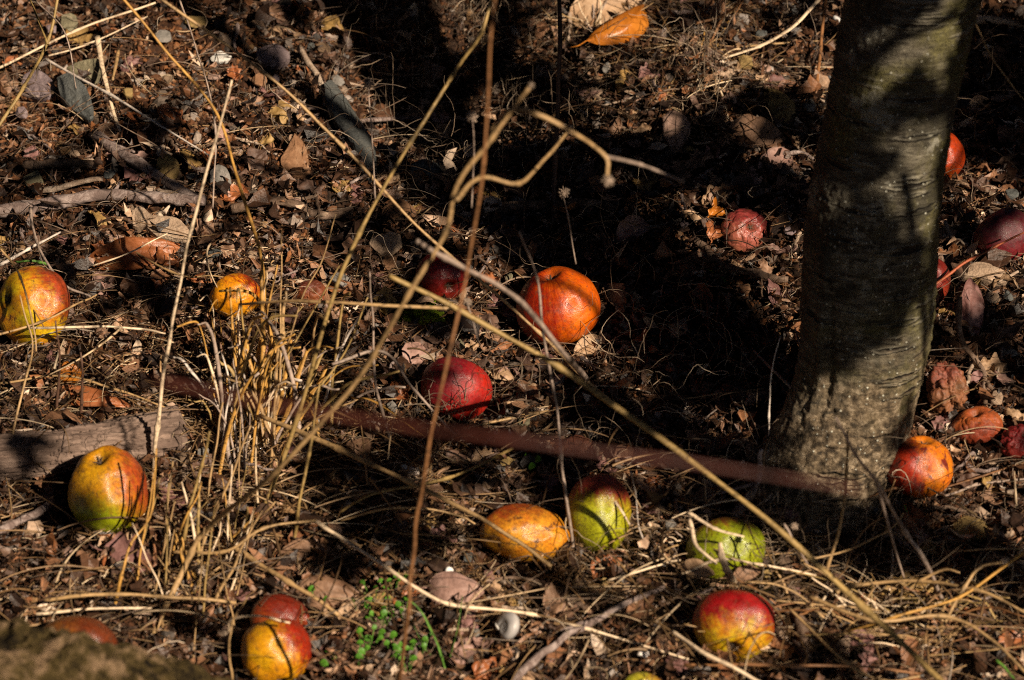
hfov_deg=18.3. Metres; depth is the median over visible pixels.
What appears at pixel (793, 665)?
grass stalk
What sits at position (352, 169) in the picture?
leaf
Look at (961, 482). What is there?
grass stalk
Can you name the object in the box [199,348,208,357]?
stone
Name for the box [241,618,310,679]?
apple
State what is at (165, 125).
leaf
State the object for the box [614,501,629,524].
grass stalk
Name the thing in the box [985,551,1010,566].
leaf
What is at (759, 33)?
stone
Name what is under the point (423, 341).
leaf
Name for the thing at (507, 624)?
snail shell
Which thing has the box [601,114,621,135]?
leaf
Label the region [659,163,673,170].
leaf
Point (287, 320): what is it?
leaf
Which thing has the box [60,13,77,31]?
stone
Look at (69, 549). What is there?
stone
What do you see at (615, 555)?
leaf
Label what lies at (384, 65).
leaf
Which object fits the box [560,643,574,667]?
twig
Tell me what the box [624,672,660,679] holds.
apple
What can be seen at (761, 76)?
leaf
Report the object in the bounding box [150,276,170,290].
leaf
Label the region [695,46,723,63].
leaf
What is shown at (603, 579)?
stone
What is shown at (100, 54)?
grass stalk
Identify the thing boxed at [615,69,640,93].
leaf
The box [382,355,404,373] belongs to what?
twig
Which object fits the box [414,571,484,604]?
leaf
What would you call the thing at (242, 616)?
grass stalk
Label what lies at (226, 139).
grass stalk
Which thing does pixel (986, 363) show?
leaf
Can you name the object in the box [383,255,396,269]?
stone
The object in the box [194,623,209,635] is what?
leaf
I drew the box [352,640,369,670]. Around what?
seedling
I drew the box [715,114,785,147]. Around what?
leaf
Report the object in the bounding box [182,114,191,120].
stone
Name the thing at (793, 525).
grass stalk
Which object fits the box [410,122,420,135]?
twig
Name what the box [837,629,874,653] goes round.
leaf
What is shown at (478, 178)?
grass stalk
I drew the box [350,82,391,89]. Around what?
twig
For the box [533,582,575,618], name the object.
leaf
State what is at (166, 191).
twig
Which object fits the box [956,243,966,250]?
leaf
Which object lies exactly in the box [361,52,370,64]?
leaf
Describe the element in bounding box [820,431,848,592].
grass stalk
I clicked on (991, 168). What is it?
leaf
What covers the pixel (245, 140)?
twig
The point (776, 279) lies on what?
stick
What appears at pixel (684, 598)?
dry grass
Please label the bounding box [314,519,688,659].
grass stalk
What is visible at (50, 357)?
leaf
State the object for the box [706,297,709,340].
grass stalk
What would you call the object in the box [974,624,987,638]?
leaf
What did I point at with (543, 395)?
stick
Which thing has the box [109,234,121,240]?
stone
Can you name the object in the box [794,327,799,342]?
twig
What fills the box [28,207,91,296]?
grass stalk
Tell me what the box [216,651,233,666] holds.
leaf
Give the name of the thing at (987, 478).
leaf
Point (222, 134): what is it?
leaf
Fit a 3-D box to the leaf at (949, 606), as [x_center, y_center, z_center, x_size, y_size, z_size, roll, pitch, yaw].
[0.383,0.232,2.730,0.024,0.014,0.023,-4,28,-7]
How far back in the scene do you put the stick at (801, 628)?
2.68 m
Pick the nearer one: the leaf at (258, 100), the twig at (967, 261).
the twig at (967, 261)
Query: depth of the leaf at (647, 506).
2.80 m
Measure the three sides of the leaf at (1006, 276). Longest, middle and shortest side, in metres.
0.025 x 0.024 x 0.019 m
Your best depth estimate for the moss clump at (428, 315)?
3.00 m
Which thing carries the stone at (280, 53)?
on the ground at (462, 84)
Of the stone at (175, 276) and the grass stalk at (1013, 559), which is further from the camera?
the stone at (175, 276)
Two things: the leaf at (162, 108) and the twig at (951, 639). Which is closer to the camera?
the twig at (951, 639)
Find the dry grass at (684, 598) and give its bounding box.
[0,0,1023,679]
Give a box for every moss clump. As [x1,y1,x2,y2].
[398,309,445,334]
[424,300,445,313]
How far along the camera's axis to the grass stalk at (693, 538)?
2.68 m
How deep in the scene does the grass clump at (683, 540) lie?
2.75 m
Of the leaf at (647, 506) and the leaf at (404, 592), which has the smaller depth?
the leaf at (404, 592)
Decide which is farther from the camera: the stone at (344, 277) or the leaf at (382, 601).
the stone at (344, 277)
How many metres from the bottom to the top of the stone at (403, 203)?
0.027 m
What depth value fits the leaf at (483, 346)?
2.99 m
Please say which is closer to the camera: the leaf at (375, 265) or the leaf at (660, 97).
the leaf at (375, 265)
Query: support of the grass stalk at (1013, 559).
on the ground at (462, 84)
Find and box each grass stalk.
[0,0,58,125]
[0,2,155,68]
[0,231,60,265]
[0,247,36,350]
[0,294,96,334]
[0,374,183,415]
[12,295,32,434]
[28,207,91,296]
[31,325,165,333]
[35,0,75,87]
[36,607,151,615]
[43,57,213,157]
[44,592,235,603]
[48,16,147,55]
[55,320,60,409]
[79,352,83,419]
[93,233,166,265]
[94,35,121,131]
[95,228,223,277]
[112,49,119,80]
[114,448,156,603]
[123,0,265,389]
[150,80,232,479]
[150,82,533,638]
[160,0,612,400]
[171,519,315,554]
[178,0,216,207]
[181,431,210,549]
[227,614,289,633]
[228,595,247,679]
[230,544,339,615]
[238,300,454,310]
[258,414,552,567]
[263,0,492,502]
[293,384,319,539]
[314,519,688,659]
[331,350,455,435]
[339,447,513,512]
[340,507,479,526]
[351,396,423,435]
[361,77,375,198]
[369,271,389,437]
[388,274,943,679]
[396,0,495,679]
[415,239,588,381]
[455,132,567,201]
[463,297,479,344]
[463,410,548,429]
[465,111,478,207]
[491,107,613,186]
[518,231,574,548]
[550,0,561,222]
[558,186,576,263]
[603,155,684,184]
[608,559,680,580]
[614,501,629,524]
[630,470,643,538]
[670,630,757,679]
[679,388,763,399]
[680,409,716,443]
[680,558,815,575]
[684,663,920,674]
[686,511,743,536]
[687,518,716,564]
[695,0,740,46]
[698,340,720,388]
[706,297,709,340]
[716,291,720,334]
[718,542,736,582]
[720,40,835,50]
[723,0,820,58]
[742,512,765,563]
[767,335,780,435]
[783,522,808,564]
[787,606,919,679]
[800,512,903,561]
[807,594,1023,672]
[816,0,826,92]
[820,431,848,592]
[835,416,945,611]
[835,568,1023,612]
[847,551,1023,632]
[870,462,1023,496]
[938,557,1009,632]
[945,478,1023,495]
[952,548,1023,551]
[975,24,1023,99]
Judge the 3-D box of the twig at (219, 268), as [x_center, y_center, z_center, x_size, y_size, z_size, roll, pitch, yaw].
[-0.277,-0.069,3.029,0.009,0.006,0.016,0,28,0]
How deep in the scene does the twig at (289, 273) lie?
3.02 m
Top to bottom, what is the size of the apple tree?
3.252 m
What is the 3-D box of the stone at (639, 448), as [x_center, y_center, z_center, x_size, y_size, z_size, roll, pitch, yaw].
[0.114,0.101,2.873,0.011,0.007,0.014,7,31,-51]
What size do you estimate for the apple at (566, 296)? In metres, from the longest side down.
0.081 x 0.081 x 0.066 m
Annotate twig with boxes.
[13,87,39,97]
[19,227,31,251]
[28,134,53,152]
[69,322,97,340]
[73,44,89,58]
[108,64,127,68]
[118,145,134,152]
[149,511,178,531]
[157,188,194,192]
[160,130,177,150]
[180,302,208,309]
[205,223,221,227]
[207,141,226,146]
[217,262,224,271]
[232,22,239,47]
[238,461,272,470]
[240,139,269,152]
[271,270,297,284]
[283,106,319,115]
[299,106,327,113]
[300,443,321,451]
[309,22,319,34]
[312,190,319,220]
[337,153,343,168]
[349,166,371,183]
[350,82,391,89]
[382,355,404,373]
[385,608,404,619]
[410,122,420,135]
[414,639,417,660]
[425,322,440,335]
[447,627,468,630]
[448,115,476,122]
[469,255,490,281]
[469,527,479,537]
[477,256,500,276]
[481,431,497,457]
[486,576,521,581]
[499,466,510,496]
[501,605,540,611]
[507,399,531,423]
[507,650,514,671]
[522,479,548,484]
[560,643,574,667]
[567,12,571,40]
[579,356,594,369]
[592,441,604,460]
[600,95,638,105]
[617,58,649,64]
[658,9,693,14]
[679,193,686,209]
[694,141,710,144]
[696,587,713,595]
[703,104,725,116]
[732,185,739,204]
[745,492,772,510]
[751,348,790,388]
[759,268,762,296]
[783,150,813,159]
[794,231,801,247]
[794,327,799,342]
[883,534,907,546]
[925,505,965,511]
[929,637,955,647]
[937,232,1023,284]
[943,221,967,245]
[953,449,977,472]
[955,596,991,609]
[965,464,997,472]
[966,361,974,384]
[985,380,998,391]
[996,349,1002,376]
[998,263,1023,282]
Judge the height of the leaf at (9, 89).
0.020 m
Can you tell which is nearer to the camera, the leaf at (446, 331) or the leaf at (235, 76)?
the leaf at (446, 331)
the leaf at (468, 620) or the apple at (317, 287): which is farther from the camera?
the apple at (317, 287)
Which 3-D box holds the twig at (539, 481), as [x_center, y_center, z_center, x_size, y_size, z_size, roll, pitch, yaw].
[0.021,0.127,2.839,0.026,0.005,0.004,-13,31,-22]
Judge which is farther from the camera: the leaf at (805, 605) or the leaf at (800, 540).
the leaf at (800, 540)
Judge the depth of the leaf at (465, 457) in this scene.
2.87 m
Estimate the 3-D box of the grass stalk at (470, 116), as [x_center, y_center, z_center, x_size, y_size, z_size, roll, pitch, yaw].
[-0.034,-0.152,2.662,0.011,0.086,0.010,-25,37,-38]
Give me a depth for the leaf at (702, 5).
3.44 m
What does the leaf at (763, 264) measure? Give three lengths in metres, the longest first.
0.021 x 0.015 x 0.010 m
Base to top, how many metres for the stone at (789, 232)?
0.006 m
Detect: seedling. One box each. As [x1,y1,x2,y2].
[308,585,326,608]
[318,650,336,668]
[351,597,373,610]
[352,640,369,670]
[354,624,385,650]
[360,579,389,598]
[365,605,395,625]
[377,573,407,592]
[384,631,401,657]
[391,647,416,671]
[395,594,407,617]
[405,633,431,654]
[525,452,540,473]
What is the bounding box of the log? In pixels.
[0,405,189,481]
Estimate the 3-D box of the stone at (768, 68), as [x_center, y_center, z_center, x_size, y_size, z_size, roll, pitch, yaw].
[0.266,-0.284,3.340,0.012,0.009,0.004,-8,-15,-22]
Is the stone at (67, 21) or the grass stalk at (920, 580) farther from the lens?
the stone at (67, 21)
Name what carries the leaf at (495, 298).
on the ground at (462, 84)
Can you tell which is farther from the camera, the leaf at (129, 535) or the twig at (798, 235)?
the twig at (798, 235)
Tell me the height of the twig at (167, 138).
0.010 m
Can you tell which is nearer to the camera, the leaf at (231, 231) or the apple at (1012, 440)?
the apple at (1012, 440)
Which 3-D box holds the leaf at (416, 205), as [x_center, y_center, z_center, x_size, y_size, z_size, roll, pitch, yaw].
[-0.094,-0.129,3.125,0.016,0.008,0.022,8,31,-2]
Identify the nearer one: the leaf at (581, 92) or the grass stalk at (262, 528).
the grass stalk at (262, 528)
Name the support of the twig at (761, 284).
on the ground at (462, 84)
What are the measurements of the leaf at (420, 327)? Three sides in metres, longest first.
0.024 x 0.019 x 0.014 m
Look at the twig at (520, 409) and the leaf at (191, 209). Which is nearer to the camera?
the twig at (520, 409)
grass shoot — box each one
[16,260,46,264]
[411,602,445,667]
[449,596,462,658]
[995,659,1015,679]
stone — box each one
[3,348,13,356]
[15,106,27,118]
[21,69,56,102]
[23,170,43,190]
[46,24,55,32]
[56,73,93,122]
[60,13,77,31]
[62,547,72,555]
[66,58,100,85]
[68,150,79,156]
[74,533,86,539]
[103,169,115,177]
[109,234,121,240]
[123,88,132,98]
[141,114,153,121]
[155,30,171,42]
[156,153,178,178]
[173,272,182,280]
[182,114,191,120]
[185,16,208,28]
[186,173,194,179]
[197,447,208,457]
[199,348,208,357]
[208,74,220,79]
[208,249,221,258]
[210,51,231,63]
[210,165,231,193]
[214,607,221,613]
[252,73,266,87]
[256,44,289,69]
[271,313,279,321]
[272,74,279,81]
[307,43,314,49]
[323,80,376,184]
[328,272,350,287]
[331,75,344,85]
[369,232,401,257]
[380,199,415,228]
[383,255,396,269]
[387,400,396,411]
[409,159,445,185]
[458,339,465,348]
[463,552,472,562]
[473,628,479,636]
[500,456,513,465]
[506,273,512,280]
[517,416,529,425]
[600,578,609,590]
[601,62,610,73]
[633,445,643,454]
[665,520,675,530]
[680,220,688,226]
[681,19,687,27]
[720,91,736,104]
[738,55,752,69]
[738,284,750,293]
[756,30,767,38]
[760,65,770,72]
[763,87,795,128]
[764,569,771,577]
[784,226,795,234]
[803,99,816,111]
[952,516,990,542]
[983,292,1000,303]
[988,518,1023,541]
[990,390,1002,404]
[1002,349,1017,357]
[1003,290,1013,300]
[1005,189,1018,200]
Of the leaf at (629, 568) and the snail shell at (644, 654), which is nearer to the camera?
the snail shell at (644, 654)
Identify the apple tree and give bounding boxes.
[734,0,981,537]
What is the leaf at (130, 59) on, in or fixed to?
on the ground at (462, 84)
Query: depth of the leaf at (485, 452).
2.87 m
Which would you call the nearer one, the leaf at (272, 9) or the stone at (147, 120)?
the stone at (147, 120)
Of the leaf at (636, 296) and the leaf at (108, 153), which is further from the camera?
the leaf at (108, 153)
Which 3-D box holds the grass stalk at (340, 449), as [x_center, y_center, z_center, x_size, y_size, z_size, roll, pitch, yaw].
[-0.102,0.129,2.765,0.317,0.059,0.024,18,33,30]
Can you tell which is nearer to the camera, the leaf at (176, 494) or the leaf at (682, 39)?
the leaf at (176, 494)
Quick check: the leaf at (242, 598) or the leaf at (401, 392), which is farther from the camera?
the leaf at (401, 392)
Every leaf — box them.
[0,80,20,102]
[0,236,12,253]
[2,54,22,68]
[11,367,35,391]
[23,144,39,159]
[26,235,48,252]
[35,485,53,500]
[45,350,54,361]
[51,361,80,382]
[52,237,184,269]
[52,385,130,407]
[54,234,66,243]
[65,27,92,50]
[68,124,78,135]
[85,210,111,225]
[88,531,154,573]
[91,240,104,255]
[91,271,114,296]
[95,23,113,34]
[96,328,116,340]
[97,122,119,141]
[100,295,118,314]
[102,551,110,567]
[104,151,114,162]
[104,407,117,418]
[107,220,124,226]
[108,178,119,189]
[112,149,133,167]
[121,56,143,72]
[123,110,141,123]
[124,165,152,187]
[126,532,144,543]
[131,206,192,243]
[135,151,150,159]
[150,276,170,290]
[151,129,166,143]
[156,245,181,267]
[157,103,185,122]
[157,473,168,480]
[159,122,172,131]
[159,487,185,508]
[174,309,194,334]
[179,149,203,171]
[180,261,194,272]
[186,202,200,211]
[187,272,206,283]
[192,461,209,478]
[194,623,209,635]
[195,218,223,246]
[196,138,213,148]
[198,417,222,435]
[201,148,223,163]
[209,194,220,203]
[213,324,237,341]
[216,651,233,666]
[218,128,229,140]
[220,183,249,201]
[221,227,237,236]
[221,241,244,260]
[225,346,233,359]
[226,64,243,82]
[228,163,251,175]
[234,481,245,494]
[235,586,253,601]
[244,147,267,169]
[246,95,261,106]
[252,3,287,20]
[257,132,273,148]
[258,86,281,99]
[268,100,296,123]
[271,294,279,306]
[272,0,290,10]
[274,14,290,26]
[275,575,362,609]
[276,85,294,95]
[277,539,335,570]
[280,133,308,178]
[282,266,295,278]
[283,437,296,453]
[284,306,300,324]
[288,198,308,211]
[291,0,308,19]
[291,86,304,96]
[291,448,310,462]
[296,64,308,72]
[296,113,305,125]
[297,178,327,202]
[301,415,311,427]
[312,32,330,41]
[320,51,338,66]
[321,15,343,34]
[323,602,353,621]
[328,180,354,192]
[329,602,364,622]
[340,644,364,664]
[343,165,358,174]
[346,433,371,458]
[347,184,363,204]
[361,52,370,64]
[365,250,381,268]
[366,588,397,607]
[371,62,388,68]
[371,272,383,288]
[371,360,395,381]
[371,607,387,615]
[373,287,396,314]
[376,163,400,185]
[390,381,408,400]
[398,103,425,117]
[401,588,419,595]
[402,342,427,364]
[412,202,421,214]
[413,335,436,351]
[414,319,431,335]
[414,480,444,496]
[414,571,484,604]
[420,637,435,657]
[421,122,436,133]
[421,515,436,529]
[423,524,457,541]
[432,123,451,138]
[433,322,461,339]
[435,222,458,231]
[441,628,452,642]
[443,482,458,497]
[446,450,472,465]
[446,547,461,561]
[447,656,465,664]
[448,517,466,535]
[450,631,478,658]
[460,176,479,197]
[461,609,478,628]
[465,340,480,350]
[467,447,493,464]
[472,657,498,679]
[473,637,493,647]
[480,271,498,292]
[480,313,501,332]
[480,338,494,352]
[482,188,509,202]
[484,569,494,585]
[487,293,512,307]
[490,367,513,380]
[490,580,504,599]
[499,472,522,491]
[499,665,510,675]
[502,306,515,317]
[503,396,524,406]
[506,668,534,679]
[508,597,518,605]
[512,367,520,376]
[513,469,531,486]
[515,351,538,372]
[520,381,543,393]
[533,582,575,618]
[540,348,556,360]
[542,642,561,665]
[544,0,647,28]
[550,25,563,36]
[562,42,575,54]
[567,4,648,47]
[571,334,601,356]
[573,89,599,105]
[580,543,594,559]
[590,556,611,579]
[593,76,606,86]
[596,454,618,473]
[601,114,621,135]
[602,283,626,312]
[603,551,621,565]
[611,215,650,243]
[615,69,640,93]
[618,105,638,120]
[620,585,638,594]
[623,555,636,570]
[627,290,642,304]
[631,171,656,191]
[633,123,650,135]
[637,62,660,82]
[642,493,667,515]
[644,474,668,486]
[653,88,667,105]
[658,635,667,648]
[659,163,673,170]
[662,110,690,155]
[663,655,687,674]
[667,480,687,503]
[667,564,679,572]
[671,558,714,577]
[672,630,686,640]
[673,68,693,79]
[673,611,690,628]
[676,250,699,273]
[678,34,690,52]
[680,0,703,16]
[680,210,701,225]
[687,471,699,484]
[688,590,701,603]
[690,89,710,110]
[692,483,716,513]
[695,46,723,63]
[696,217,720,239]
[698,176,757,200]
[702,183,732,205]
[705,219,722,244]
[708,197,724,217]
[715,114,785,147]
[717,259,742,275]
[724,564,760,580]
[739,468,752,481]
[741,176,769,195]
[755,74,769,83]
[755,147,792,176]
[758,258,773,273]
[764,73,789,87]
[767,243,796,254]
[767,278,790,304]
[778,522,802,542]
[779,506,798,522]
[791,135,800,148]
[800,601,814,611]
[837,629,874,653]
[858,643,879,671]
[878,569,936,610]
[903,501,926,533]
[920,539,939,558]
[931,415,949,431]
[938,306,955,314]
[938,322,954,336]
[939,225,956,243]
[946,605,969,617]
[947,202,968,223]
[954,462,982,490]
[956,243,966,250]
[956,262,1009,285]
[961,277,984,335]
[966,277,980,287]
[966,370,982,385]
[970,176,990,191]
[970,606,977,621]
[972,352,1004,375]
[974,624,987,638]
[980,158,994,175]
[980,483,1003,506]
[982,475,998,492]
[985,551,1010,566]
[985,629,1023,650]
[987,336,1001,346]
[992,272,1017,289]
[993,471,1011,485]
[994,371,1015,386]
[996,164,1021,183]
[996,321,1023,338]
[1003,407,1023,420]
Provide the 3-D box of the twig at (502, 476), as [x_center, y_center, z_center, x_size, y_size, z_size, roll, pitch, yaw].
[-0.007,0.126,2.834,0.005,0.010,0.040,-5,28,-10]
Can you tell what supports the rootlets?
on the ground at (462, 84)
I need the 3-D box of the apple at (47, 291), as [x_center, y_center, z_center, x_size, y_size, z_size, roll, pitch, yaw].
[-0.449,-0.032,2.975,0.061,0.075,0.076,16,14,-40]
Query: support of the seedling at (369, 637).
on the ground at (462, 84)
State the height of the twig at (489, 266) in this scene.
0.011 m
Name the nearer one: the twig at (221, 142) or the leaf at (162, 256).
the leaf at (162, 256)
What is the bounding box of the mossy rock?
[0,617,229,679]
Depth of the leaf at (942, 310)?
2.99 m
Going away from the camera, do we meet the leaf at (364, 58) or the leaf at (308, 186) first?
the leaf at (308, 186)
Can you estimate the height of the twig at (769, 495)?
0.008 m
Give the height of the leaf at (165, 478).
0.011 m
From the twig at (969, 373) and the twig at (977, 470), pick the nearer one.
the twig at (977, 470)
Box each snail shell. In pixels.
[495,612,519,639]
[637,650,648,657]
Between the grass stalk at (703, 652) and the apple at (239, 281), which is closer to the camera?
the grass stalk at (703, 652)
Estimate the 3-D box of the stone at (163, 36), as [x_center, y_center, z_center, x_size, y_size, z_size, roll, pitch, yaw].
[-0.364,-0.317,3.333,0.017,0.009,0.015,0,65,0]
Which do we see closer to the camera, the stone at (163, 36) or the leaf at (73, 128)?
the leaf at (73, 128)
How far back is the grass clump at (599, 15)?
3.43 m
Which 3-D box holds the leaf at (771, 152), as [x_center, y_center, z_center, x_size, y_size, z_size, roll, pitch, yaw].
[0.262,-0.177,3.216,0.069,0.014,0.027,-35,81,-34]
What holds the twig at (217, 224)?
on the leaf at (207, 239)
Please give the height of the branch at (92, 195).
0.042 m
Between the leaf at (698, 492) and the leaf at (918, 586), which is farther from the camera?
the leaf at (698, 492)
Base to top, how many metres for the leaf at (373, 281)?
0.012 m
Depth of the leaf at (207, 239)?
3.07 m
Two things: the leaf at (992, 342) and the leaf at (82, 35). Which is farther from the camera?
the leaf at (82, 35)
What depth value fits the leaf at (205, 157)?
3.14 m
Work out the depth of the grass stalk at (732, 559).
2.71 m
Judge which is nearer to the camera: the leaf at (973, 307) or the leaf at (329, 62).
the leaf at (973, 307)
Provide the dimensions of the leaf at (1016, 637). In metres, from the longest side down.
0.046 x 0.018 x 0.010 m
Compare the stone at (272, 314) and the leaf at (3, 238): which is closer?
the stone at (272, 314)
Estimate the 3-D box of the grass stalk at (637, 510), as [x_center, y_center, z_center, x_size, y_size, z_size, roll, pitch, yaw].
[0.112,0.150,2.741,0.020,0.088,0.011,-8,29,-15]
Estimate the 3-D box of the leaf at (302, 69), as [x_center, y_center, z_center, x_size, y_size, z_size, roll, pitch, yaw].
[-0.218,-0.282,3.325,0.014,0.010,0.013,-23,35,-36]
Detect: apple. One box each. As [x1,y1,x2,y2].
[0,265,69,346]
[42,615,117,643]
[68,445,148,532]
[209,273,259,317]
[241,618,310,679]
[250,594,308,629]
[295,280,326,305]
[415,252,468,299]
[421,356,492,421]
[480,503,569,561]
[516,266,600,345]
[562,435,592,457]
[566,473,630,551]
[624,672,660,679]
[685,517,764,582]
[692,589,775,661]
[721,208,767,252]
[887,436,952,497]
[926,361,969,415]
[937,259,950,303]
[945,133,964,177]
[950,406,1002,444]
[974,207,1023,259]
[1000,424,1023,460]
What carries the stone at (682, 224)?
on the ground at (462, 84)
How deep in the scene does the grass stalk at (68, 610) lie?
2.68 m
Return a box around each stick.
[0,498,55,532]
[22,158,97,169]
[32,176,102,192]
[230,196,353,219]
[297,45,325,106]
[311,648,345,679]
[360,116,422,122]
[364,297,387,320]
[371,616,423,675]
[481,383,561,422]
[510,585,664,679]
[524,577,590,612]
[692,237,787,283]
[704,448,762,517]
[774,554,812,674]
[955,296,987,405]
[976,15,1023,27]
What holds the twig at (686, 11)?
on the ground at (462, 84)
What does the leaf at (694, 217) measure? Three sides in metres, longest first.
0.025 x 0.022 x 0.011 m
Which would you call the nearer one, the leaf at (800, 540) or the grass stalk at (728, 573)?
the grass stalk at (728, 573)
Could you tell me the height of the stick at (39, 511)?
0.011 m
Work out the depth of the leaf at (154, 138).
3.18 m
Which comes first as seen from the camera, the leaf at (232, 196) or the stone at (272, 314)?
the stone at (272, 314)
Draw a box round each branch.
[0,182,206,232]
[88,128,198,194]
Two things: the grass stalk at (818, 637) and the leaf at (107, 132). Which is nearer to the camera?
the grass stalk at (818, 637)
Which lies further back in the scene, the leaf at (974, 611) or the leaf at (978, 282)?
the leaf at (978, 282)
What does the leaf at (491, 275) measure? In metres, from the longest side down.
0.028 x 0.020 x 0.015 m
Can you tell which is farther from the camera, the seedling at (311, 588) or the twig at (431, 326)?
the twig at (431, 326)
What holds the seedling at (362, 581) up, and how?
on the ground at (462, 84)
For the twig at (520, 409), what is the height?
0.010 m
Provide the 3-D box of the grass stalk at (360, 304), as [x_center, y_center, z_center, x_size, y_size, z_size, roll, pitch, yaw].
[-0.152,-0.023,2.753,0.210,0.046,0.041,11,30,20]
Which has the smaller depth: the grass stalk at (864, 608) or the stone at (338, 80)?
the grass stalk at (864, 608)
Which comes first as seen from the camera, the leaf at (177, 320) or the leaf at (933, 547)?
the leaf at (933, 547)
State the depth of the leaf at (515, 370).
2.95 m
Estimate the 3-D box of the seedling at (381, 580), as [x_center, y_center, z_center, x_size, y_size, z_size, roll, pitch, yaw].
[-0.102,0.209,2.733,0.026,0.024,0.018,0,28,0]
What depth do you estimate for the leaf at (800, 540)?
2.81 m
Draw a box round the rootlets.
[0,0,1023,679]
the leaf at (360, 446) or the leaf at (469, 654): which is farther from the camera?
the leaf at (360, 446)
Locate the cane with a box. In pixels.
[0,356,859,490]
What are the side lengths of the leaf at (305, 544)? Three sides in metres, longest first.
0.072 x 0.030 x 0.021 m
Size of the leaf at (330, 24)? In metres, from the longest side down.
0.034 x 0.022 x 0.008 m
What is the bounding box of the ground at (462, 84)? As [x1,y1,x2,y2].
[0,0,1023,679]
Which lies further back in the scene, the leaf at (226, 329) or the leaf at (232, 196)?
the leaf at (232, 196)
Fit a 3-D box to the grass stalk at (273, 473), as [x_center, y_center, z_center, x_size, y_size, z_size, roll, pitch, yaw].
[-0.148,0.035,2.522,0.336,0.559,0.073,14,31,24]
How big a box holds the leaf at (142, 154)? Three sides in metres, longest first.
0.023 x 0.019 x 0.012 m
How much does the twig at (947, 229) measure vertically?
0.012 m
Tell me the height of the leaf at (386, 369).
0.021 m
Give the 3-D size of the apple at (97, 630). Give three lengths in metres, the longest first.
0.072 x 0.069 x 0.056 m
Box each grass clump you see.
[132,402,275,656]
[172,214,405,480]
[537,0,653,56]
[616,520,833,570]
[652,0,743,137]
[684,549,1023,668]
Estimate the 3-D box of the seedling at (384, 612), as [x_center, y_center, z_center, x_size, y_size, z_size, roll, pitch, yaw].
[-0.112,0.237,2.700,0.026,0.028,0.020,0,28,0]
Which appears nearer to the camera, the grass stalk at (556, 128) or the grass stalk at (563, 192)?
the grass stalk at (563, 192)
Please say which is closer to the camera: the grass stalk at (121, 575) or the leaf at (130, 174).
the grass stalk at (121, 575)
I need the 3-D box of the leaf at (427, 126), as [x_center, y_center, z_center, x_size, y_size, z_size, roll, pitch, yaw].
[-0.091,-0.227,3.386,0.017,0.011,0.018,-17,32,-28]
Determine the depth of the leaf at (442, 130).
3.39 m
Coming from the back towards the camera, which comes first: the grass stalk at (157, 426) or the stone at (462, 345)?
the stone at (462, 345)
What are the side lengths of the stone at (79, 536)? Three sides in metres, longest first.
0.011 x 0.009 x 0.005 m
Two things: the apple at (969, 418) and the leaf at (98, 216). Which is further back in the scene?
the leaf at (98, 216)
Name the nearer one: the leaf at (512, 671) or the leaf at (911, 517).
the leaf at (512, 671)
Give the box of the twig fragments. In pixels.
[0,0,1023,679]
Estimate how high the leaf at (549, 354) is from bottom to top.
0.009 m
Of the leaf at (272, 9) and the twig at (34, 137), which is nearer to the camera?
the twig at (34, 137)
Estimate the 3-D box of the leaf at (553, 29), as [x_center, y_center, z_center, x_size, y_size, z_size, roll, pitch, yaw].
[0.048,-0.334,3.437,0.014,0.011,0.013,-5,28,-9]
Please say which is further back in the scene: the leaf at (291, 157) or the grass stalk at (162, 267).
the leaf at (291, 157)
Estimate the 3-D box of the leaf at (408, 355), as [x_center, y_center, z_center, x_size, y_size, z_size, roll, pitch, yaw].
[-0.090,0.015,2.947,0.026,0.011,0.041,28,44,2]
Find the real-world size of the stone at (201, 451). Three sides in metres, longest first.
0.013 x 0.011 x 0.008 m
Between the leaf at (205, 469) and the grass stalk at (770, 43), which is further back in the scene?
the grass stalk at (770, 43)
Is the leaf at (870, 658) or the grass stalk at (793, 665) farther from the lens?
the leaf at (870, 658)
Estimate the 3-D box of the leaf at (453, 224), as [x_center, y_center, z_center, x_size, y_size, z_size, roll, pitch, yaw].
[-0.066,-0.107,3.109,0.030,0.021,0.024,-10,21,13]
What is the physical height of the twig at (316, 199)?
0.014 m
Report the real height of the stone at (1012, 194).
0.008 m
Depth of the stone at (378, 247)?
3.06 m
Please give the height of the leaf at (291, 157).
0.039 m
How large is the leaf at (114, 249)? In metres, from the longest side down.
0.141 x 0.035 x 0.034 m
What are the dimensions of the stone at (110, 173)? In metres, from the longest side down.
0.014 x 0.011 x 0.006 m

